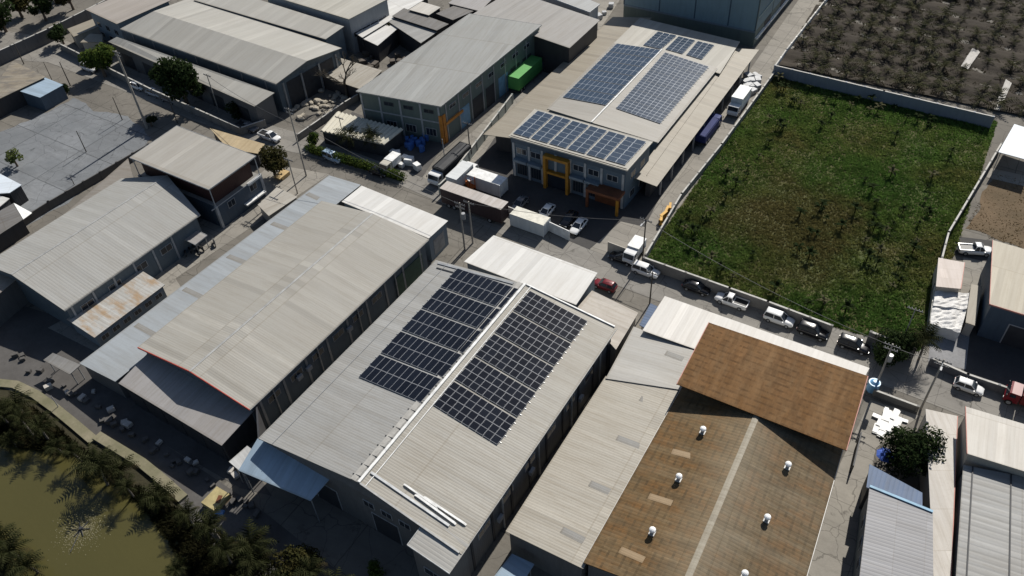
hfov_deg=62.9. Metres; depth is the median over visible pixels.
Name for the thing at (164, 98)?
parked car
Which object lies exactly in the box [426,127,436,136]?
window
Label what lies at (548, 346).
solar array
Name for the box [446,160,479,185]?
box truck
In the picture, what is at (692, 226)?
banana plant
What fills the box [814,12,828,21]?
palm tree
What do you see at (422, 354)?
solar array
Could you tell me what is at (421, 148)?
drum
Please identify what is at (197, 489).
canal lane
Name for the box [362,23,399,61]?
shed
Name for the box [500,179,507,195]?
door
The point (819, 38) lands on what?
palm tree
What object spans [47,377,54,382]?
crate
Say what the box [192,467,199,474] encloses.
crate
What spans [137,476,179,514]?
palm tree
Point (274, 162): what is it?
tree
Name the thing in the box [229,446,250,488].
sheet board
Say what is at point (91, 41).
shed
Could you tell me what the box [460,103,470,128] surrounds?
roller door
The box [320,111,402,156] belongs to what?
shed
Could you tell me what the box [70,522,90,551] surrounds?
pond aerator
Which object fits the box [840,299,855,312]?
banana plant
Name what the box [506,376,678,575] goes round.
lean to
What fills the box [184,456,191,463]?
carton
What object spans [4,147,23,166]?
tree
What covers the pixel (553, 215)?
power line
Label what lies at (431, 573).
window
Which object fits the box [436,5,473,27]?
shed
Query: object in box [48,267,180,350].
courtyard
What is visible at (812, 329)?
parked car
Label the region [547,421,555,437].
window
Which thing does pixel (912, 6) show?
palm tree
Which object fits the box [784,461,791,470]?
turbine vent
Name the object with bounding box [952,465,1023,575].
warehouse
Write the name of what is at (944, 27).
palm tree
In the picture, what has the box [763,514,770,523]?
turbine vent
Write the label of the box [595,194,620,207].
porch door
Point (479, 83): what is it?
window
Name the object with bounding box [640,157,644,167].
window
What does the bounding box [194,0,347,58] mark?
warehouse
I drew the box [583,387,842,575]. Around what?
factory
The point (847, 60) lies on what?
palm tree
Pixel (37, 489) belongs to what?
pond water
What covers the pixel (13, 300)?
lean to
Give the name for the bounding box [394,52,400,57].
boxed goods
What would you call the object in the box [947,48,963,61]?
palm tree
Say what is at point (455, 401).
solar array
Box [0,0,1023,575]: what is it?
ground
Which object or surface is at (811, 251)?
banana plant
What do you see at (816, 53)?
palm tree
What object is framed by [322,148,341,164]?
parked car
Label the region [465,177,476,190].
forklift
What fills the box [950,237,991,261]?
paved yard
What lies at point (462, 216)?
utility pole
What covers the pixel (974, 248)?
parked pickup
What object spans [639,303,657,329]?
awning
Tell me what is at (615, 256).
parked car
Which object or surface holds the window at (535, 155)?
in the solar factory at (650, 164)
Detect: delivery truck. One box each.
[378,151,401,172]
[621,235,646,264]
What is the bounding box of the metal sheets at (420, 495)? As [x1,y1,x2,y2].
[403,483,437,508]
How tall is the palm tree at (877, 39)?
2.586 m
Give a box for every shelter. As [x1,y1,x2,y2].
[44,353,84,383]
[495,554,533,575]
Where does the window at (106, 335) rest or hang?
in the shed at (108, 316)
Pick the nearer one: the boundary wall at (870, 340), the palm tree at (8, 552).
the palm tree at (8, 552)
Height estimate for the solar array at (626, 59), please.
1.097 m
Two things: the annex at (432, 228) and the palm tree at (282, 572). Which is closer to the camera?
the palm tree at (282, 572)
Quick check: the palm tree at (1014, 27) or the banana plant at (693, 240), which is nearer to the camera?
the banana plant at (693, 240)
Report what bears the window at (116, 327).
in the shed at (108, 316)
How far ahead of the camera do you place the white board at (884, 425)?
105.26 m
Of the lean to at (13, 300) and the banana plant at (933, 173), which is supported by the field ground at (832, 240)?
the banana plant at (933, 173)
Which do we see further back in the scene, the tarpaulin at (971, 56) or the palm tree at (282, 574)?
the tarpaulin at (971, 56)
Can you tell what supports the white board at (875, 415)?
on the driveway at (834, 553)
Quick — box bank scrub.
[0,400,279,575]
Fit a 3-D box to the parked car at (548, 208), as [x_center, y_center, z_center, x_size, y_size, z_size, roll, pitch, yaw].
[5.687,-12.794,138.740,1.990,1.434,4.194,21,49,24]
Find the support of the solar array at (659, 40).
on the solar factory at (650, 164)
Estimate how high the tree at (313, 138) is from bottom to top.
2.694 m
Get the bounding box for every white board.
[872,413,879,418]
[872,423,878,433]
[875,415,883,426]
[877,427,886,436]
[879,421,888,432]
[882,408,892,421]
[885,421,892,433]
[890,408,900,420]
[892,416,902,427]
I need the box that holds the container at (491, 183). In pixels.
[467,167,507,197]
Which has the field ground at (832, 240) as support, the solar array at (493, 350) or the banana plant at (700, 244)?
the banana plant at (700, 244)
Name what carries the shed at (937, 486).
on the ground at (346, 542)
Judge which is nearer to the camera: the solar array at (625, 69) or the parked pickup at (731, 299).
the parked pickup at (731, 299)
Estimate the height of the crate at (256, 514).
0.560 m
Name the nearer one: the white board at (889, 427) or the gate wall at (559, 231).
the white board at (889, 427)
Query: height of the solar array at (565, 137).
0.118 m
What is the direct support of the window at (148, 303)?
in the shed at (108, 316)
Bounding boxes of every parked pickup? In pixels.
[235,120,258,133]
[257,129,280,142]
[714,292,749,310]
[957,242,991,256]
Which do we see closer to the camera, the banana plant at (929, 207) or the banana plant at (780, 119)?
the banana plant at (929, 207)
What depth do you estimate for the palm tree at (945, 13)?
179.55 m
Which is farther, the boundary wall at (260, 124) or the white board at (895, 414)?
the boundary wall at (260, 124)
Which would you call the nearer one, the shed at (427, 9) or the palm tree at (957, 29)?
the palm tree at (957, 29)
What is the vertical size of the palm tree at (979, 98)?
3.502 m
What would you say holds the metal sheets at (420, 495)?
on the solar factory at (367, 449)
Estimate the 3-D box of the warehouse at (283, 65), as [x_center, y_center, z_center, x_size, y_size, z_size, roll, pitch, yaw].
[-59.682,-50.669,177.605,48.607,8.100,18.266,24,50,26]
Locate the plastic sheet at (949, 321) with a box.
[928,306,965,341]
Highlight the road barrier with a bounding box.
[659,210,667,221]
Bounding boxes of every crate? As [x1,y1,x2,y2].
[11,352,18,357]
[35,367,43,372]
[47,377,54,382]
[66,390,73,397]
[82,397,90,404]
[99,416,104,423]
[104,416,113,424]
[110,420,117,427]
[149,446,157,454]
[186,467,193,476]
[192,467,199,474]
[209,482,215,488]
[228,497,236,505]
[236,495,243,503]
[248,501,254,508]
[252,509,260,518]
[398,162,404,167]
[404,155,413,165]
[412,161,421,171]
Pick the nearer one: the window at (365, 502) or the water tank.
the window at (365, 502)
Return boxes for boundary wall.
[0,0,106,65]
[23,143,148,224]
[59,43,266,134]
[296,94,358,140]
[438,93,513,194]
[607,241,625,251]
[642,256,833,335]
[644,71,775,256]
[773,65,994,128]
[775,0,827,64]
[850,432,861,472]
[866,330,915,360]
[872,388,919,411]
[926,142,1002,326]
[928,356,1006,393]
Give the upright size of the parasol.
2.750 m
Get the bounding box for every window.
[80,298,94,310]
[101,331,109,340]
[108,278,121,290]
[111,323,120,331]
[123,315,131,323]
[133,307,141,315]
[136,260,147,270]
[144,299,152,307]
[154,291,162,300]
[160,242,172,255]
[227,197,235,207]
[249,181,257,191]
[267,388,280,404]
[290,366,302,381]
[311,346,323,361]
[332,327,343,341]
[352,308,363,322]
[362,499,374,509]
[371,290,381,304]
[380,509,392,520]
[383,101,393,106]
[386,120,397,126]
[398,519,410,530]
[403,105,412,109]
[405,123,416,132]
[423,566,438,575]
[424,109,433,113]
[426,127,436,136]
[449,100,455,109]
[462,90,468,98]
[475,80,481,87]
[478,518,490,539]
[503,484,513,503]
[516,147,526,155]
[517,163,527,175]
[524,452,534,471]
[530,151,540,159]
[531,167,540,179]
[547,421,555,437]
[566,393,574,411]
[573,164,583,172]
[573,180,583,192]
[584,367,592,384]
[588,168,598,176]
[607,174,617,182]
[629,187,633,197]
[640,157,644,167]
[856,556,860,570]
[859,535,862,549]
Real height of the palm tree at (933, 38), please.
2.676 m
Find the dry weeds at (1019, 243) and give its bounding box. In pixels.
[968,175,1023,246]
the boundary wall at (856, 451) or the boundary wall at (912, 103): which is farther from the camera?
the boundary wall at (912, 103)
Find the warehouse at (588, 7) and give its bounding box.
[542,0,599,29]
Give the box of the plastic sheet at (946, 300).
[933,290,969,309]
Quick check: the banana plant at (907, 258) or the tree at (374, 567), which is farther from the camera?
the banana plant at (907, 258)
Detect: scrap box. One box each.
[598,12,602,19]
[608,2,613,7]
[741,78,750,84]
[743,71,752,77]
[751,87,757,94]
[753,82,761,89]
[754,76,761,83]
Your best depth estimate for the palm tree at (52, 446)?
107.02 m
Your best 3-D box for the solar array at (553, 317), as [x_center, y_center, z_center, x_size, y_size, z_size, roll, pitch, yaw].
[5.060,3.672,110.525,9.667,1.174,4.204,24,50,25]
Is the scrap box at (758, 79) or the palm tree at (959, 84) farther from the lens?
the scrap box at (758, 79)
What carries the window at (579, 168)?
in the solar factory at (650, 164)
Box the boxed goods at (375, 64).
[368,60,379,68]
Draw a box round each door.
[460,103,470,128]
[473,92,483,118]
[486,83,495,107]
[498,72,507,97]
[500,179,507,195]
[544,219,549,235]
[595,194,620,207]
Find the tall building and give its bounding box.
[623,0,789,46]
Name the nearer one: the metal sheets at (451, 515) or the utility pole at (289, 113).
the metal sheets at (451, 515)
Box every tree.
[0,0,14,32]
[0,0,29,17]
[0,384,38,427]
[0,399,11,424]
[0,428,29,453]
[0,521,23,547]
[0,528,33,571]
[0,557,14,575]
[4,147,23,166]
[4,549,47,575]
[5,407,35,434]
[20,410,58,444]
[27,0,52,20]
[43,436,69,460]
[46,23,66,43]
[53,0,74,9]
[59,439,82,461]
[62,83,69,92]
[67,442,113,483]
[76,445,122,486]
[77,42,115,77]
[102,454,139,487]
[114,475,137,500]
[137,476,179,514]
[145,491,169,514]
[146,115,157,126]
[148,55,205,104]
[161,555,190,575]
[170,498,199,529]
[190,505,226,547]
[190,513,221,545]
[206,533,239,568]
[224,101,240,119]
[226,517,278,567]
[234,537,276,575]
[258,145,289,175]
[262,568,285,575]
[267,565,297,575]
[271,543,321,575]
[292,553,327,575]
[306,131,319,144]
[315,51,359,95]
[324,567,354,575]
[333,123,361,150]
[359,123,381,148]
[367,558,385,575]
[795,52,814,70]
[797,32,810,46]
[805,22,815,30]
[806,46,829,61]
[808,36,825,45]
[811,55,836,77]
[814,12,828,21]
[820,20,843,38]
[820,52,834,63]
[823,34,848,51]
[827,11,839,22]
[830,0,846,14]
[835,25,847,36]
[838,61,858,79]
[841,55,854,66]
[842,17,856,24]
[846,38,865,55]
[851,54,880,71]
[852,6,867,18]
[855,65,876,83]
[858,31,872,43]
[859,13,883,34]
[864,46,876,57]
[868,71,886,86]
[869,0,890,11]
[871,32,889,47]
[872,327,920,367]
[875,45,900,62]
[879,7,896,21]
[879,32,910,49]
[879,422,947,478]
[881,65,896,73]
[882,26,892,32]
[884,0,899,12]
[886,70,912,91]
[893,65,919,79]
[894,27,910,37]
[896,14,918,25]
[899,49,919,65]
[901,0,925,16]
[904,73,932,96]
[905,19,934,44]
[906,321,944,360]
[907,42,923,52]
[912,70,932,81]
[914,17,936,28]
[917,47,941,71]
[919,39,948,59]
[923,8,938,18]
[925,31,943,42]
[927,80,956,100]
[928,70,953,84]
[933,18,956,31]
[933,55,955,77]
[934,2,959,24]
[944,34,967,48]
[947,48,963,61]
[949,75,969,91]
[951,22,962,33]
[951,90,967,102]
[955,62,971,77]
[958,13,966,21]
[967,25,988,37]
[967,88,994,108]
[970,38,985,51]
[977,80,994,94]
[979,6,993,16]
[982,42,997,53]
[982,56,996,64]
[985,27,1006,42]
[986,87,1017,113]
[990,14,1010,29]
[992,83,1010,96]
[998,9,1010,16]
[999,0,1015,9]
[1001,52,1023,73]
[1006,23,1023,31]
[1007,35,1023,46]
[1012,74,1023,87]
[1013,99,1023,117]
[1016,8,1023,22]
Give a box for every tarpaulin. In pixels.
[961,48,979,68]
[994,79,1011,110]
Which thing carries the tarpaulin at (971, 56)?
on the plantation soil at (792, 55)
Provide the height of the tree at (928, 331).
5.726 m
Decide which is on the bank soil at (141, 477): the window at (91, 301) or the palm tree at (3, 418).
the palm tree at (3, 418)
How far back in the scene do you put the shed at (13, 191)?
146.53 m
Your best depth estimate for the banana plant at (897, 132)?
149.22 m
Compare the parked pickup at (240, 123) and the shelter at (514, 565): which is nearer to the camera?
the shelter at (514, 565)
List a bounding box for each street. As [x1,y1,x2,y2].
[0,30,1023,423]
[423,0,619,185]
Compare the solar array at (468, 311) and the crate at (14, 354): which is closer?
the solar array at (468, 311)
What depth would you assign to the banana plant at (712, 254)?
128.59 m
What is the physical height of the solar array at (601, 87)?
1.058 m
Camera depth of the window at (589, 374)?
107.36 m
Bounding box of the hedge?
[304,143,406,181]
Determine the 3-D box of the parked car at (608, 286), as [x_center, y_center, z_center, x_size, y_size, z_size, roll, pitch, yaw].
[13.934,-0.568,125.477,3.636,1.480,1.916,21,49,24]
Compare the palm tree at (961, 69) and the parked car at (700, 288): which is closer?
the parked car at (700, 288)
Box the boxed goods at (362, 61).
[359,58,367,64]
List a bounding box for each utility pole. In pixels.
[113,51,147,128]
[203,73,219,111]
[284,108,306,175]
[284,158,297,193]
[454,202,465,249]
[463,122,471,143]
[463,201,473,243]
[640,217,651,257]
[646,271,658,304]
[877,342,900,380]
[906,307,922,329]
[920,357,951,409]
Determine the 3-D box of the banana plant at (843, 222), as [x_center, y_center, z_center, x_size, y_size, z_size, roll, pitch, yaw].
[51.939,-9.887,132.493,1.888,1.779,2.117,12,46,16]
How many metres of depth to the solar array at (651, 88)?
154.04 m
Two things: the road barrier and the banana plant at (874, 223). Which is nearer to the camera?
the banana plant at (874, 223)
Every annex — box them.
[342,186,448,260]
[407,517,470,575]
[464,235,596,307]
[474,0,599,73]
[578,291,637,366]
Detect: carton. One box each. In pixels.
[43,382,52,391]
[77,393,86,401]
[106,405,115,413]
[122,420,132,428]
[155,439,162,445]
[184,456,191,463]
[192,459,198,465]
[227,466,235,473]
[231,470,239,479]
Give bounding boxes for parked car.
[79,63,97,72]
[130,80,143,91]
[145,87,161,97]
[160,93,176,104]
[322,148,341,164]
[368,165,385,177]
[511,195,529,208]
[539,203,555,216]
[559,210,578,227]
[569,217,587,234]
[594,278,617,293]
[608,251,631,265]
[631,259,660,278]
[681,279,710,296]
[763,306,795,328]
[796,319,829,341]
[837,332,870,355]
[953,375,984,396]
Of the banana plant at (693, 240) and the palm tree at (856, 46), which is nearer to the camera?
the banana plant at (693, 240)
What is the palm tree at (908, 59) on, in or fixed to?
on the plantation soil at (792, 55)
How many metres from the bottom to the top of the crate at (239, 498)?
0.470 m
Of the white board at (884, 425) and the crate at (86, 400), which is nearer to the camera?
the white board at (884, 425)
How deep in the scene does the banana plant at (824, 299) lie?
120.20 m
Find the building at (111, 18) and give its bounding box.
[86,0,170,40]
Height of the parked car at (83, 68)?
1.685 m
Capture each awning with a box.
[238,439,328,521]
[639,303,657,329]
[642,296,868,374]
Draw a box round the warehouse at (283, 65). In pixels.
[120,0,341,111]
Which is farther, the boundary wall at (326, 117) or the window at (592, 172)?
the boundary wall at (326, 117)
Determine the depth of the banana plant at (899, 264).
125.17 m
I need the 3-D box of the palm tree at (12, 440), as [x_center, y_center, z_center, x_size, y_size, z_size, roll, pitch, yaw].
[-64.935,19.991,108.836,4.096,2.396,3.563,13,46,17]
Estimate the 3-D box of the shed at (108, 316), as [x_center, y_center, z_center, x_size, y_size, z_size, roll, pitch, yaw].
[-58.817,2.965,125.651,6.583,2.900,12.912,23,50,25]
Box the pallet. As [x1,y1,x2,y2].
[273,169,289,179]
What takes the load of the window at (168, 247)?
in the factory at (79, 258)
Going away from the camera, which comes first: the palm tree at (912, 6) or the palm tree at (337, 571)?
the palm tree at (337, 571)
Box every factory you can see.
[0,175,204,328]
[137,201,428,428]
[258,260,616,574]
[356,13,541,143]
[483,17,758,216]
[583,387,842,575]
[977,240,1023,350]
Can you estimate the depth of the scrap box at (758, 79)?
164.88 m
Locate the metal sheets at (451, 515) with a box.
[424,496,466,525]
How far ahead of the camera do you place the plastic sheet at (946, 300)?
117.86 m
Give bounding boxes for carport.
[184,230,208,254]
[993,124,1023,177]
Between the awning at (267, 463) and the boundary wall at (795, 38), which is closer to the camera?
the awning at (267, 463)
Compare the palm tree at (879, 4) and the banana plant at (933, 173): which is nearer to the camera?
the banana plant at (933, 173)
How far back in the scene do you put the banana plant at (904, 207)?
134.61 m
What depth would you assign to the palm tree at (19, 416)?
108.16 m
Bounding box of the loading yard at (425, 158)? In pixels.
[342,112,443,176]
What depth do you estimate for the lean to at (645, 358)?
107.86 m
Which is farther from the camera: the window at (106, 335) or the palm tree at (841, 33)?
the palm tree at (841, 33)
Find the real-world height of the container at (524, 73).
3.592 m
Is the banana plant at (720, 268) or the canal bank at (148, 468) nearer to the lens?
the canal bank at (148, 468)
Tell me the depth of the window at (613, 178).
136.25 m
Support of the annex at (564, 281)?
on the ground at (346, 542)
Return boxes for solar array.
[359,355,440,402]
[381,331,460,376]
[402,309,480,352]
[422,288,499,329]
[434,382,516,443]
[441,269,517,307]
[455,357,534,416]
[476,334,553,389]
[495,312,570,364]
[513,291,586,341]
[514,111,552,137]
[531,116,570,142]
[549,121,588,147]
[563,88,614,104]
[568,126,606,153]
[573,79,623,94]
[582,69,633,84]
[587,131,624,158]
[592,61,642,75]
[601,52,651,66]
[606,136,645,164]
[609,43,659,57]
[617,99,668,122]
[625,89,676,112]
[634,79,684,102]
[642,70,693,93]
[643,32,676,48]
[649,61,700,83]
[657,52,708,74]
[666,36,694,53]
[686,41,713,58]
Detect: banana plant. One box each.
[675,218,684,227]
[686,236,697,245]
[688,223,697,232]
[696,242,704,249]
[704,205,715,215]
[707,251,716,259]
[716,266,726,274]
[721,167,732,177]
[721,191,731,199]
[731,177,742,186]
[769,280,783,291]
[775,72,784,81]
[775,117,785,127]
[779,83,790,90]
[793,242,804,251]
[794,207,807,217]
[802,299,813,305]
[804,226,815,235]
[805,246,818,259]
[814,202,827,212]
[815,294,831,306]
[832,93,840,101]
[834,219,846,228]
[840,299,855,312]
[851,201,863,212]
[864,248,876,260]
[866,182,879,192]
[870,211,879,218]
[870,221,880,230]
[873,102,884,110]
[873,258,883,266]
[875,243,885,252]
[877,224,886,232]
[887,165,898,176]
[890,130,901,139]
[893,260,904,269]
[896,275,905,283]
[899,204,908,212]
[902,254,911,262]
[909,240,922,252]
[924,205,934,213]
[927,170,939,178]
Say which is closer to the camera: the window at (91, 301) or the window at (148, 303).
the window at (91, 301)
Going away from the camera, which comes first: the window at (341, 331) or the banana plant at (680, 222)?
the window at (341, 331)
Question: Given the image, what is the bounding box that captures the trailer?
[439,181,508,223]
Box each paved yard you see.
[928,328,969,368]
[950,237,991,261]
[960,257,985,292]
[961,313,1023,385]
[987,168,1023,185]
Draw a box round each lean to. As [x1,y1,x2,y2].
[0,159,133,326]
[79,175,360,397]
[108,37,277,123]
[119,353,257,460]
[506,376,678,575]
[606,327,693,397]
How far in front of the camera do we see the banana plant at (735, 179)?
141.29 m
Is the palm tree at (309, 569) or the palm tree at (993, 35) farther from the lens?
the palm tree at (993, 35)
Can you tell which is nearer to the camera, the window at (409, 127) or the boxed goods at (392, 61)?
the window at (409, 127)
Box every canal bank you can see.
[0,379,95,443]
[92,431,187,502]
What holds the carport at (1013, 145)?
on the ground at (346, 542)
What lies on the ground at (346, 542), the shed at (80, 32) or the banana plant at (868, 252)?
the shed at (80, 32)
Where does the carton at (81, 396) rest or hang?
on the canal lane
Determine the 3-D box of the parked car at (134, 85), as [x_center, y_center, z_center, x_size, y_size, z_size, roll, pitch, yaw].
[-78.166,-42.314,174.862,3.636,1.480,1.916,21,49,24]
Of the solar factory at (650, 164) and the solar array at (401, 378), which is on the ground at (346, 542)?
the solar factory at (650, 164)
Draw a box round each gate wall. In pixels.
[256,404,266,437]
[549,222,569,240]
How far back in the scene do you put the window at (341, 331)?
115.78 m
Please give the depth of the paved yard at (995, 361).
112.44 m
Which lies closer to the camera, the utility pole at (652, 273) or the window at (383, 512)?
the window at (383, 512)
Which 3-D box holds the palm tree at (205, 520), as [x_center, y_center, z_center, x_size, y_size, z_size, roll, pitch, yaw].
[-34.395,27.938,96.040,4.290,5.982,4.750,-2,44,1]
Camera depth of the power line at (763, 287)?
114.56 m
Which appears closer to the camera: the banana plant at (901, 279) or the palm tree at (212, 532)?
the palm tree at (212, 532)
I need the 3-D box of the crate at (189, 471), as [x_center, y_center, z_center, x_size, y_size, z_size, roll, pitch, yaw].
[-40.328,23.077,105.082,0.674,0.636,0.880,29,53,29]
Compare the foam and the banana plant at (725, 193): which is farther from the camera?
the banana plant at (725, 193)
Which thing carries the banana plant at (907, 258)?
on the field ground at (832, 240)
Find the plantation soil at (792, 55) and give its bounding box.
[779,0,1023,114]
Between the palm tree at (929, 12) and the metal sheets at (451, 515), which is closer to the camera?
the metal sheets at (451, 515)
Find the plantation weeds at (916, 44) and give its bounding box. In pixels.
[794,0,1023,107]
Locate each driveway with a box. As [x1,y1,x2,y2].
[590,0,826,259]
[808,400,918,575]
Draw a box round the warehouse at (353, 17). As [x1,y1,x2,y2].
[268,0,388,53]
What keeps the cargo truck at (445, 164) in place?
on the side street at (531, 85)
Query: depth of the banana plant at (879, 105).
155.61 m
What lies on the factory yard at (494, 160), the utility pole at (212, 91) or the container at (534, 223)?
the container at (534, 223)
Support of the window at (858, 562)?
in the shed at (894, 535)
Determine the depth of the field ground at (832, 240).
137.18 m
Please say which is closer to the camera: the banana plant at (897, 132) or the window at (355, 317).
the window at (355, 317)
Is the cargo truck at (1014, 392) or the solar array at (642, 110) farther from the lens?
the solar array at (642, 110)
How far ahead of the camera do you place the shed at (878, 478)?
94.78 m
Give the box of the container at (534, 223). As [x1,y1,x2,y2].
[509,206,550,236]
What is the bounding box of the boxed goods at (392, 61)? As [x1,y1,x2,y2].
[389,58,394,64]
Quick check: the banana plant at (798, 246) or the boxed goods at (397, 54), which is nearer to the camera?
the banana plant at (798, 246)
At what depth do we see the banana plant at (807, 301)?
120.37 m
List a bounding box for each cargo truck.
[426,141,471,185]
[694,113,723,144]
[1002,380,1023,405]
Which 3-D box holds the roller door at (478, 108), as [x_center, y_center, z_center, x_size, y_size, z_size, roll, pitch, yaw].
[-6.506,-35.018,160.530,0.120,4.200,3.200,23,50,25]
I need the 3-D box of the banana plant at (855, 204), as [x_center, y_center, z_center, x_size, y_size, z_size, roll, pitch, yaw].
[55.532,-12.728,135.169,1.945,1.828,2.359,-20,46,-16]
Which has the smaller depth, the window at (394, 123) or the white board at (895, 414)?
the white board at (895, 414)
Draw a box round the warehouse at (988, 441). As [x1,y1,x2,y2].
[955,406,1023,485]
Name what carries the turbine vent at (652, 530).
on the factory at (719, 501)
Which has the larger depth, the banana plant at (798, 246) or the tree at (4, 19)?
the tree at (4, 19)
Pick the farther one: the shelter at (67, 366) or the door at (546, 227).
the door at (546, 227)
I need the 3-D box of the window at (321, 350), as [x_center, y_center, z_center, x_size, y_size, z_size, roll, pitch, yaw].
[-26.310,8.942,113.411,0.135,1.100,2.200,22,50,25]
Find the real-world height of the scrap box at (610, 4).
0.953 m
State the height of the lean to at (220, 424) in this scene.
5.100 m
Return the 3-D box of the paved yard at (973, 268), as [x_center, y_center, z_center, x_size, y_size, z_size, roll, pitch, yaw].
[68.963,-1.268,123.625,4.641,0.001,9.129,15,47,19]
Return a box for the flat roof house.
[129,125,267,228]
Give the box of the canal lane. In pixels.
[0,369,343,575]
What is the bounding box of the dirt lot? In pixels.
[966,179,1023,248]
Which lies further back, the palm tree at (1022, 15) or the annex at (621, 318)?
the palm tree at (1022, 15)
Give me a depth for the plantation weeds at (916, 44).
174.69 m
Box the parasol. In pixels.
[876,447,895,465]
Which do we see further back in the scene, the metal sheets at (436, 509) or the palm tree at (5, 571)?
the palm tree at (5, 571)
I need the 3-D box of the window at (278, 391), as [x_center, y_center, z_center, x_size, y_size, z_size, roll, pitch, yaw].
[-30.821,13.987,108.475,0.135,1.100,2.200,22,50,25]
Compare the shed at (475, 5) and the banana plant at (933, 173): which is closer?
the banana plant at (933, 173)
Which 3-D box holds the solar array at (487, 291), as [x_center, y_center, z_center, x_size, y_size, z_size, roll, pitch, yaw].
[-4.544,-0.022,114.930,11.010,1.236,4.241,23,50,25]
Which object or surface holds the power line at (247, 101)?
attached to the utility pole at (289, 113)
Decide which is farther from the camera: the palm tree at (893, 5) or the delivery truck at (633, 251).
the palm tree at (893, 5)
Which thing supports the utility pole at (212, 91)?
on the street at (914, 376)
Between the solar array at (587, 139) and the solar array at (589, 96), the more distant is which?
the solar array at (589, 96)
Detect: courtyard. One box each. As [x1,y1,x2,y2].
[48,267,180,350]
[169,167,328,277]
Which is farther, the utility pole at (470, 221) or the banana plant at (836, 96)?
the banana plant at (836, 96)
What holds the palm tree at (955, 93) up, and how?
on the plantation soil at (792, 55)
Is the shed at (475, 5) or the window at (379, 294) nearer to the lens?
the window at (379, 294)
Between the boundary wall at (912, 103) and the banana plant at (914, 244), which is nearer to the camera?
the banana plant at (914, 244)
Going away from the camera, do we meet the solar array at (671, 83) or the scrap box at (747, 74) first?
the solar array at (671, 83)
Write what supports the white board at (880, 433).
on the driveway at (834, 553)
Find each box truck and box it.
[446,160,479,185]
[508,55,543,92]
[726,85,751,116]
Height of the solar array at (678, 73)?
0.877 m
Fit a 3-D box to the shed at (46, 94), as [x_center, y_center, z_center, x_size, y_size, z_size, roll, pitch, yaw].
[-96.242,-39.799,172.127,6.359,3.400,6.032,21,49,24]
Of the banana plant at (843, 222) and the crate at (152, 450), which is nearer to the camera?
the crate at (152, 450)
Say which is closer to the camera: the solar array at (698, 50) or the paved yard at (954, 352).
the paved yard at (954, 352)
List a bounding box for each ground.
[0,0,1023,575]
[649,77,997,347]
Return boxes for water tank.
[866,378,880,393]
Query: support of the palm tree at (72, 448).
on the bank soil at (141, 477)
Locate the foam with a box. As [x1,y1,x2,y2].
[47,496,116,564]
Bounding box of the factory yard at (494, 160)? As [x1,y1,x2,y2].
[464,136,663,248]
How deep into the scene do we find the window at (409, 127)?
156.02 m
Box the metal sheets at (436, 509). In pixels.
[414,494,456,524]
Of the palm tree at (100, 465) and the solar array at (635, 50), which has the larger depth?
the solar array at (635, 50)
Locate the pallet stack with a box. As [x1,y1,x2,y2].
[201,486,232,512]
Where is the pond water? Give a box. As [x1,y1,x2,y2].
[0,447,194,575]
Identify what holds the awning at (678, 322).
on the ground at (346, 542)
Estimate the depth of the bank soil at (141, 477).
109.05 m
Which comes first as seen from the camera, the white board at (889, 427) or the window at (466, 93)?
the white board at (889, 427)
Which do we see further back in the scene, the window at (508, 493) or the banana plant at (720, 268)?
the banana plant at (720, 268)
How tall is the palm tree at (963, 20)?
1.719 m
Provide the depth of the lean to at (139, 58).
165.58 m
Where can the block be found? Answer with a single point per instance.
(815, 398)
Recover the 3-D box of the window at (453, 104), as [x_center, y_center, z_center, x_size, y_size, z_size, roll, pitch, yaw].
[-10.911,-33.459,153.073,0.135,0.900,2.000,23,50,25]
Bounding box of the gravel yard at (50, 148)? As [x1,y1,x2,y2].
[0,98,151,225]
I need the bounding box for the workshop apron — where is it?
[0,306,271,495]
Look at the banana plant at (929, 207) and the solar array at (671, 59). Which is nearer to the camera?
the banana plant at (929, 207)
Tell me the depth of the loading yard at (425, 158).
153.61 m
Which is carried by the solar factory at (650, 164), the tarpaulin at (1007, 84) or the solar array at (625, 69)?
the solar array at (625, 69)
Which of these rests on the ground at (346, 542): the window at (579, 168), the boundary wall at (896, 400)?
the boundary wall at (896, 400)
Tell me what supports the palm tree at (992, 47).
on the plantation soil at (792, 55)
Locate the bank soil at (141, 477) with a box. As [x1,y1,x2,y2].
[0,388,234,575]
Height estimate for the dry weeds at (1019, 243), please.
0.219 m
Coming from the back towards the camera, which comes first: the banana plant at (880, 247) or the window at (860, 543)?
the banana plant at (880, 247)
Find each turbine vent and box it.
[648,526,655,536]
[675,473,681,482]
[699,426,705,434]
[741,569,748,575]
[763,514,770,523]
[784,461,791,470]
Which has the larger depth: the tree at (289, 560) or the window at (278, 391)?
the window at (278, 391)
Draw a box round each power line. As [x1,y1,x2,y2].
[207,75,287,121]
[292,119,458,203]
[471,203,622,219]
[648,221,883,342]
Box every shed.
[0,61,44,117]
[0,174,28,205]
[0,196,10,209]
[0,203,31,252]
[20,78,67,110]
[67,270,166,346]
[68,19,100,48]
[80,34,104,49]
[210,128,264,165]
[258,187,296,220]
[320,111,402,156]
[322,58,381,100]
[356,0,427,52]
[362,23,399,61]
[389,18,436,52]
[392,8,448,35]
[409,2,440,19]
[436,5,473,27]
[448,0,494,13]
[852,485,932,575]
[859,464,921,508]
[918,409,957,575]
[932,258,964,292]
[961,284,981,335]
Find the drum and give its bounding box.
[419,144,422,152]
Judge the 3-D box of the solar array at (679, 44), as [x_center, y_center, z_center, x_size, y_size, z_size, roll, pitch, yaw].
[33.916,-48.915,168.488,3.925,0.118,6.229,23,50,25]

